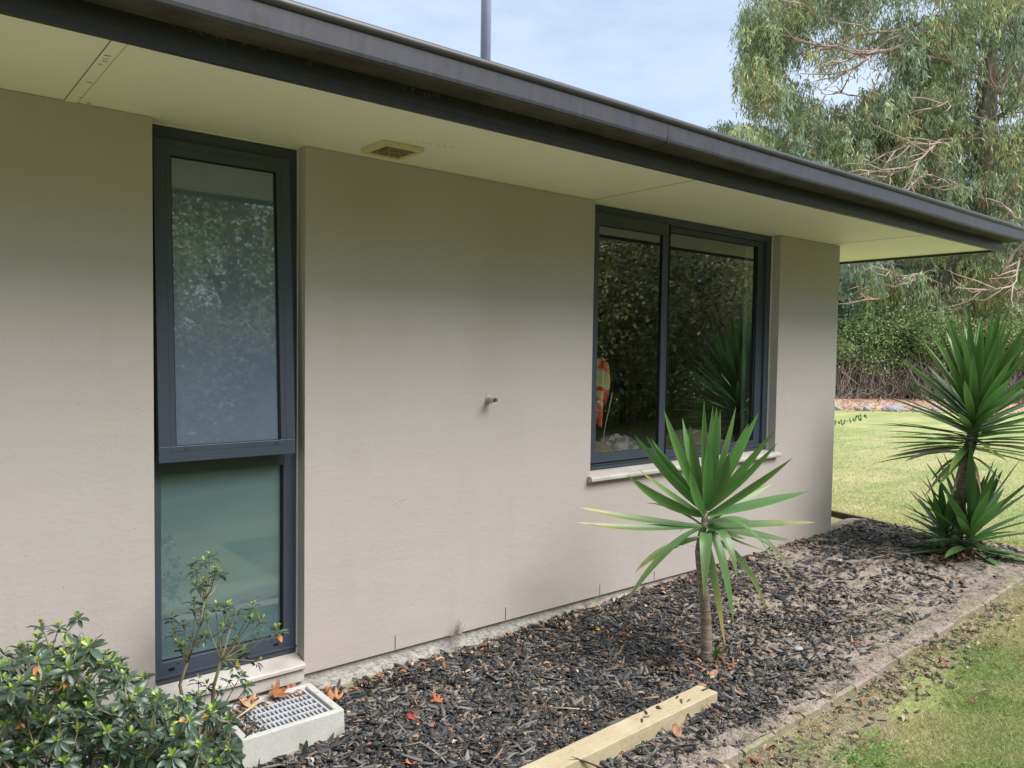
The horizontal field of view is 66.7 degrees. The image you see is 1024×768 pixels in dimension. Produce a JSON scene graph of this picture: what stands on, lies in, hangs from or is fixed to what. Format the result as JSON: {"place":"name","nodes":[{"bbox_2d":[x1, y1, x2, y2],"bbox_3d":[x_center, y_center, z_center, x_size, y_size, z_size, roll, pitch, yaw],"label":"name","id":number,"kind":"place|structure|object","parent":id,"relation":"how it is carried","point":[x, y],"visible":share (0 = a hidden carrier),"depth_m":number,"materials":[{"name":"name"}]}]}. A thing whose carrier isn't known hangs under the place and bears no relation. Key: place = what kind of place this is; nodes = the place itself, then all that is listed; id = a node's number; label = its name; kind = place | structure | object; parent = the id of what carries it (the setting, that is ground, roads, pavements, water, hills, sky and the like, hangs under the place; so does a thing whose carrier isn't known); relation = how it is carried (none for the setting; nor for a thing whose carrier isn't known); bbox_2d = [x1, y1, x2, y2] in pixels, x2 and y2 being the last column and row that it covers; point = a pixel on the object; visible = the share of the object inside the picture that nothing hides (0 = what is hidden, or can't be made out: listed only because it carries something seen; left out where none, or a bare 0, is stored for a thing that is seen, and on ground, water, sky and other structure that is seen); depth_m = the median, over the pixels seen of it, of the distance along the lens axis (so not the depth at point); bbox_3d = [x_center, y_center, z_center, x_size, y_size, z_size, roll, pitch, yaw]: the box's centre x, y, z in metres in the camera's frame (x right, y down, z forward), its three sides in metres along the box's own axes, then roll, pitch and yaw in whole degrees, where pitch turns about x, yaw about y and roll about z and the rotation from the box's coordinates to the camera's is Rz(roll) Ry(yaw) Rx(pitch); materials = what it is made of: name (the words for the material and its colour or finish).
{"place":"outdoors","nodes":[
{"label":"outdoors","id":0,"kind":"place"},
{"bbox_2d":[293,0,1023,201],"label":"sky","id":1,"kind":"structure","parent":0,"point":[671,58],"materials":[{"name":"blue"}]},
{"bbox_2d":[838,286,866,303],"bbox_3d":[3.854,-1.022,9.003,0.503,0.240,0.044,1,3,1],"label":"climber shoot","id":2,"kind":"object","parent":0,"point":[858,290],"visible":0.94,"depth_m":9.00,"materials":[{"name":"green plant"}]},
{"bbox_2d":[731,409,1023,767],"bbox_3d":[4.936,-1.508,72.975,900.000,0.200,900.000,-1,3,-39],"label":"lawn","id":3,"kind":"structure","parent":0,"point":[878,420],"depth_m":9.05,"materials":[{"name":"green plant"}]},
{"bbox_2d":[0,0,1023,767],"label":"house","id":4,"kind":"structure","parent":3,"relation":"on","point":[316,324],"depth_m":3.65,"materials":[{"name":"paint"}]},
{"bbox_2d":[152,122,305,705],"bbox_3d":[-1.251,0.124,3.436,0.653,2.415,0.172,-1,3,-39],"label":"tall window","id":5,"kind":"structure","parent":4,"relation":"in","point":[225,210],"depth_m":3.42,"materials":[{"name":"metal"}]},
{"bbox_2d":[449,619,464,641],"bbox_3d":[-0.301,1.328,4.175,0.132,0.134,0.021,-1,3,-39],"label":"dry weed","id":6,"kind":"object","parent":4,"relation":"attached to","point":[457,632],"visible":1,"depth_m":4.19,"materials":[{"name":"beige plant"}]},
{"bbox_2d":[596,359,609,427],"bbox_3d":[0.565,0.059,5.091,0.272,0.450,0.075,-1,3,-39],"label":"garment","id":7,"kind":"object","parent":4,"relation":"hanging from","point":[603,382],"visible":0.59,"depth_m":5.07,"materials":[{"name":"fabric"}]},
{"bbox_2d":[587,203,780,482],"bbox_3d":[1.250,-0.276,5.441,2.083,1.722,0.180,-1,3,-39],"label":"wide window","id":8,"kind":"structure","parent":4,"relation":"in","point":[605,466],"depth_m":5.28,"materials":[{"name":"metal"}]},
{"bbox_2d":[740,245,754,439],"bbox_3d":[1.929,-0.319,6.168,0.340,1.620,0.024,-1,3,-39],"label":"curtain","id":9,"kind":"object","parent":4,"relation":"hanging from","point":[748,298],"visible":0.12,"depth_m":6.09,"materials":[{"name":"fabric"}]},
{"bbox_3d":[1.116,0.554,5.843,2.700,0.040,0.420,-1,3,-39],"label":"ledge","id":10,"kind":"object","parent":4,"relation":"in","visible":0},
{"bbox_2d":[595,441,614,452],"bbox_3d":[0.535,0.519,5.251,0.412,0.282,0.362,-1,3,-39],"label":"cloth pile","id":11,"kind":"object","parent":10,"relation":"on","point":[599,449],"visible":0.16,"depth_m":5.16,"materials":[{"name":"beige fabric"}]},
{"bbox_2d":[602,393,612,448],"bbox_3d":[0.630,0.257,5.157,0.096,0.401,0.005,-1,3,-39],"label":"wire","id":12,"kind":"object","parent":11,"relation":"on","point":[606,421],"visible":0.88,"depth_m":5.15,"materials":[{"name":"grey metal"}]},
{"bbox_2d":[598,433,643,450],"bbox_3d":[0.730,0.517,5.423,0.519,0.351,0.402,-1,3,-39],"label":"cloth pile","id":13,"kind":"object","parent":10,"relation":"on","point":[616,442],"visible":0.17,"depth_m":5.33,"materials":[{"name":"white fabric"}]},
{"bbox_2d":[654,429,724,448],"bbox_3d":[1.389,0.511,6.043,0.657,0.321,0.503,-4,6,-63],"label":"cloth pile","id":14,"kind":"object","parent":10,"relation":"on","point":[697,434],"visible":0.13,"depth_m":5.91,"materials":[{"name":"fabric"}]},
{"bbox_2d":[80,517,1023,767],"bbox_3d":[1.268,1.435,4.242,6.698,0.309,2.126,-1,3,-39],"label":"mulch","id":15,"kind":"object","parent":3,"relation":"on","point":[378,725],"visible":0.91,"depth_m":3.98,"materials":[{"name":"black wood"}]},
{"bbox_2d":[0,551,288,767],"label":"evergreen shrub","id":16,"kind":"object","parent":15,"relation":"on","point":[114,738],"visible":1,"depth_m":2.41,"materials":[{"name":"green plant"}]},
{"bbox_2d":[215,683,344,767],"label":"drain sump","id":17,"kind":"object","parent":15,"relation":"in","point":[312,715],"visible":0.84,"depth_m":3.29,"materials":[{"name":"concrete"}]},
{"bbox_2d":[236,701,258,718],"bbox_3d":[-1.126,1.387,3.313,0.011,0.017,0.139,2,3,20],"label":"dry stick","id":18,"kind":"object","parent":17,"relation":"on","point":[249,708],"visible":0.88,"depth_m":3.31,"materials":[{"name":"brown wood"}]},
{"bbox_2d":[237,693,258,713],"bbox_3d":[-1.144,1.391,3.398,0.138,0.030,0.097,24,5,40],"label":"fallen leaf","id":19,"kind":"object","parent":17,"relation":"on","point":[253,695],"visible":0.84,"depth_m":3.42,"materials":[{"name":"brown plant"}]},
{"bbox_2d":[266,679,290,697],"bbox_3d":[-1.044,1.368,3.461,0.093,0.032,0.133,39,10,20],"label":"fallen leaf","id":20,"kind":"object","parent":17,"relation":"on","point":[276,691],"visible":1,"depth_m":3.48,"materials":[{"name":"orange plant"}]},
{"bbox_2d":[315,680,332,693],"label":"fallen leaf","id":21,"kind":"object","parent":15,"relation":"on","point":[324,691],"visible":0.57,"depth_m":3.63,"materials":[{"name":"brown plant"}]},
{"bbox_2d":[325,685,344,699],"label":"fallen leaf","id":22,"kind":"object","parent":15,"relation":"on","point":[335,696],"visible":0.83,"depth_m":3.63,"materials":[{"name":"orange plant"}]},
{"bbox_2d":[403,756,416,763],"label":"fallen leaf","id":23,"kind":"object","parent":15,"relation":"on","point":[407,761],"visible":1,"depth_m":3.14,"materials":[{"name":"orange plant"}]},
{"bbox_2d":[406,711,417,719],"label":"fallen leaf","id":24,"kind":"object","parent":15,"relation":"on","point":[409,715],"visible":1,"depth_m":3.52,"materials":[{"name":"red plant"}]},
{"bbox_2d":[405,741,445,762],"bbox_3d":[-0.343,1.517,3.220,0.210,0.023,0.057,2,3,30],"label":"dry stick","id":25,"kind":"object","parent":15,"relation":"on","point":[425,745],"visible":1,"depth_m":3.25,"materials":[{"name":"wood"}]},
{"bbox_2d":[430,692,443,702],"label":"fallen leaf","id":26,"kind":"object","parent":15,"relation":"on","point":[437,698],"visible":1,"depth_m":3.68,"materials":[{"name":"orange plant"}]},
{"bbox_2d":[540,706,592,710],"bbox_3d":[0.255,1.522,3.654,0.250,0.016,0.017,1,3,1],"label":"dry stick","id":27,"kind":"object","parent":15,"relation":"on","point":[566,707],"visible":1,"depth_m":3.65,"materials":[{"name":"grey wood"}]},
{"bbox_2d":[520,685,716,767],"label":"timber plank","id":28,"kind":"object","parent":15,"relation":"on","point":[624,735],"visible":0.84,"depth_m":3.36,"materials":[{"name":"brown wood"}]},
{"bbox_2d":[214,523,1023,767],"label":"twig litter","id":29,"kind":"object","parent":15,"relation":"on","point":[814,702],"visible":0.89,"depth_m":3.94,"materials":[{"name":"brown plant"}]},
{"bbox_2d":[222,525,1023,767],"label":"leaf litter","id":30,"kind":"object","parent":15,"relation":"on","point":[701,662],"visible":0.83,"depth_m":4.11,"materials":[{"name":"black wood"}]},
{"bbox_2d":[672,723,681,736],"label":"fallen leaf","id":31,"kind":"object","parent":15,"relation":"on","point":[676,730],"visible":1,"depth_m":3.45,"materials":[{"name":"plant"}]},
{"bbox_2d":[578,403,813,663],"bbox_3d":[0.977,0.797,4.188,1.285,1.426,0.580,1,3,-4],"label":"yucca","id":32,"kind":"object","parent":15,"relation":"on","point":[708,484],"visible":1,"depth_m":4.18,"materials":[{"name":"green plant"}]},
{"bbox_2d":[709,669,717,676],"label":"fallen leaf","id":33,"kind":"object","parent":15,"relation":"on","point":[714,672],"visible":1,"depth_m":4.03,"materials":[{"name":"brown plant"}]},
{"bbox_2d":[793,646,802,650],"bbox_3d":[1.601,1.480,4.351,0.068,0.026,0.046,-1,3,-39],"label":"pebble","id":34,"kind":"object","parent":15,"relation":"on","point":[797,648],"visible":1,"depth_m":4.33,"materials":[{"name":"white stone"}]},
{"bbox_2d":[844,648,897,674],"bbox_3d":[1.939,1.531,4.226,0.232,0.107,0.208,-1,3,-39],"label":"edging brick","id":35,"kind":"object","parent":15,"relation":"on","point":[889,664],"visible":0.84,"depth_m":4.20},
{"bbox_2d":[832,588,942,643],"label":"bark mulch","id":36,"kind":"object","parent":15,"relation":"on","point":[886,619],"visible":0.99,"depth_m":4.72,"materials":[{"name":"brown plant"}]},
{"bbox_2d":[873,303,1023,566],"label":"yucca","id":37,"kind":"object","parent":15,"relation":"on","point":[982,370],"visible":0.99,"depth_m":5.97,"materials":[{"name":"green plant"}]},
{"bbox_2d":[684,764,701,767],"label":"edging brick","id":38,"kind":"object","parent":3,"relation":"on","point":[688,766],"visible":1,"depth_m":3.19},
{"bbox_2d":[696,745,742,767],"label":"edging brick","id":39,"kind":"object","parent":3,"relation":"on","point":[732,757],"visible":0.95,"depth_m":3.28,"materials":[{"name":"beige stone"}]},
{"bbox_2d":[741,732,774,757],"bbox_3d":[1.059,1.606,3.431,0.232,0.104,0.092,-1,3,-39],"label":"edging brick","id":40,"kind":"object","parent":3,"relation":"on","point":[755,746],"visible":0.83,"depth_m":3.39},
{"bbox_2d":[761,710,802,737],"bbox_3d":[1.240,1.591,3.589,0.233,0.106,0.093,-1,3,-39],"label":"edging brick","id":41,"kind":"object","parent":3,"relation":"on","point":[792,723],"visible":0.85,"depth_m":3.57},
{"bbox_2d":[791,696,830,721],"bbox_3d":[1.430,1.579,3.733,0.230,0.106,0.096,-1,3,-39],"label":"edging brick","id":42,"kind":"object","parent":3,"relation":"on","point":[808,715],"visible":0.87,"depth_m":3.70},
{"bbox_2d":[828,685,854,706],"bbox_3d":[1.613,1.571,3.882,0.226,0.106,0.094,-1,3,-39],"label":"edging brick","id":43,"kind":"object","parent":3,"relation":"on","point":[843,693],"visible":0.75,"depth_m":3.85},
{"bbox_2d":[819,687,834,695],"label":"fallen leaf","id":44,"kind":"object","parent":43,"relation":"on","point":[823,692],"visible":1,"depth_m":3.81,"materials":[{"name":"beige plant"}]},
{"bbox_2d":[834,414,866,425],"bbox_3d":[3.856,0.421,8.992,0.507,0.159,0.044,1,3,0],"label":"climber shoot","id":45,"kind":"object","parent":3,"relation":"on","point":[860,419],"visible":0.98,"depth_m":9.00,"materials":[{"name":"green plant"}]},
{"bbox_2d":[831,510,888,523],"bbox_3d":[2.554,1.211,8.341,0.045,0.110,3.254,-1,3,-29],"label":"timber edging","id":46,"kind":"object","parent":3,"relation":"on","point":[838,514],"visible":0.12,"depth_m":7.29,"materials":[{"name":"brown wood"}]},
{"bbox_2d":[846,669,877,690],"bbox_3d":[1.797,1.557,4.026,0.224,0.106,0.093,-1,3,-39],"label":"edging brick","id":47,"kind":"object","parent":3,"relation":"on","point":[861,683],"visible":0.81,"depth_m":4.00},
{"bbox_2d":[726,583,1023,767],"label":"bare strip","id":48,"kind":"object","parent":3,"relation":"on","point":[836,734],"visible":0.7,"depth_m":3.62,"materials":[{"name":"soil"}]},
{"bbox_2d":[781,625,1001,767],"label":"clover patch","id":49,"kind":"object","parent":3,"relation":"on","point":[857,758],"visible":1,"depth_m":3.35,"materials":[{"name":"green plant"}]},
{"bbox_2d":[868,637,918,663],"bbox_3d":[2.128,1.515,4.372,0.229,0.106,0.207,-1,3,-39],"label":"edging brick","id":50,"kind":"object","parent":3,"relation":"on","point":[913,650],"visible":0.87,"depth_m":4.35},
{"bbox_2d":[903,630,933,648],"bbox_3d":[2.342,1.500,4.485,0.230,0.108,0.092,-1,3,-39],"label":"edging brick","id":51,"kind":"object","parent":3,"relation":"on","point":[910,639],"visible":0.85,"depth_m":4.47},
{"bbox_2d":[928,620,954,637],"bbox_3d":[2.547,1.482,4.638,0.224,0.108,0.092,-1,3,-39],"label":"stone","id":52,"kind":"object","parent":3,"relation":"on","point":[941,630],"visible":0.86,"depth_m":4.61,"materials":[{"name":"beige stone"}]},
{"bbox_2d":[946,608,969,624],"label":"edging brick","id":53,"kind":"object","parent":3,"relation":"on","point":[965,616],"visible":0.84,"depth_m":4.78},
{"bbox_2d":[958,601,984,615],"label":"edging brick","id":54,"kind":"object","parent":3,"relation":"on","point":[976,608],"visible":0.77,"depth_m":4.92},
{"bbox_2d":[979,593,998,606],"bbox_3d":[3.092,1.434,5.082,0.230,0.107,0.094,-1,3,-39],"label":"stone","id":55,"kind":"object","parent":3,"relation":"on","point":[988,601],"visible":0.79,"depth_m":5.05,"materials":[{"name":"beige stone"}]},
{"bbox_2d":[995,583,1011,597],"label":"edging brick","id":56,"kind":"object","parent":3,"relation":"on","point":[1002,593],"visible":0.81,"depth_m":5.20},
{"bbox_2d":[999,576,1023,588],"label":"edging brick","id":57,"kind":"object","parent":3,"relation":"on","point":[1013,584],"visible":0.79,"depth_m":5.37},
{"bbox_2d":[835,385,1023,414],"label":"shrubbery ground","id":58,"kind":"structure","parent":0,"point":[881,405],"depth_m":23.51,"materials":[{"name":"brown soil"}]},
{"bbox_2d":[835,313,880,397],"bbox_3d":[9.576,-1.309,26.731,5.653,3.882,4.005,1,3,4],"label":"shrub","id":59,"kind":"object","parent":58,"relation":"on","point":[842,337],"visible":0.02,"depth_m":25.57,"materials":[{"name":"green plant"}]},
{"bbox_2d":[707,0,1023,383],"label":"eucalyptus tree","id":60,"kind":"object","parent":58,"relation":"on","point":[928,155],"visible":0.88,"depth_m":25.64,"materials":[{"name":"green plant"}]},
{"bbox_2d":[837,260,899,377],"bbox_3d":[13.557,-3.464,35.112,9.347,7.915,7.439,-1,3,-39],"label":"evergreen tree","id":61,"kind":"object","parent":58,"relation":"on","point":[849,309],"depth_m":32.75,"materials":[{"name":"green plant"}]},
{"bbox_2d":[838,260,940,380],"bbox_3d":[15.654,-3.233,33.685,8.761,7.639,7.546,-1,3,-39],"label":"evergreen tree","id":62,"kind":"object","parent":58,"relation":"on","point":[840,316],"visible":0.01,"depth_m":32.22,"materials":[{"name":"green plant"}]},
{"bbox_2d":[886,404,904,411],"bbox_3d":[10.515,0.691,21.379,0.591,0.258,0.434,0,3,-18],"label":"edging stone","id":63,"kind":"object","parent":58,"relation":"on","point":[894,407],"visible":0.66,"depth_m":21.23,"materials":[{"name":"white stone"}]},
{"bbox_2d":[835,291,958,399],"bbox_3d":[12.435,-1.232,26.237,5.559,3.784,4.168,1,3,11],"label":"shrub","id":64,"kind":"object","parent":58,"relation":"on","point":[894,324],"visible":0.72,"depth_m":25.31,"materials":[{"name":"green plant"}]},
{"bbox_2d":[867,259,940,360],"bbox_3d":[18.900,-3.454,36.081,8.339,7.962,7.589,-1,3,-39],"label":"evergreen tree","id":65,"kind":"object","parent":58,"relation":"on","point":[906,272],"visible":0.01,"depth_m":34.16,"materials":[{"name":"green plant"}]},
{"bbox_2d":[883,242,1019,356],"bbox_3d":[19.565,-3.437,33.939,8.697,8.137,8.104,0,3,-25],"label":"evergreen tree","id":66,"kind":"object","parent":58,"relation":"on","point":[902,267],"visible":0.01,"depth_m":33.00,"materials":[{"name":"green plant"}]},
{"bbox_2d":[881,305,1023,400],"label":"shrub","id":67,"kind":"object","parent":58,"relation":"on","point":[933,345],"visible":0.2,"depth_m":24.98,"materials":[{"name":"green plant"}]},
{"bbox_2d":[897,195,1022,321],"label":"evergreen tree","id":68,"kind":"object","parent":58,"relation":"on","point":[983,275],"depth_m":32.01,"materials":[{"name":"green plant"}]},
{"bbox_2d":[985,302,1023,403],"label":"shrub","id":69,"kind":"object","parent":58,"relation":"on","point":[1015,329],"visible":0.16,"depth_m":24.54,"materials":[{"name":"green plant"}]}
]}

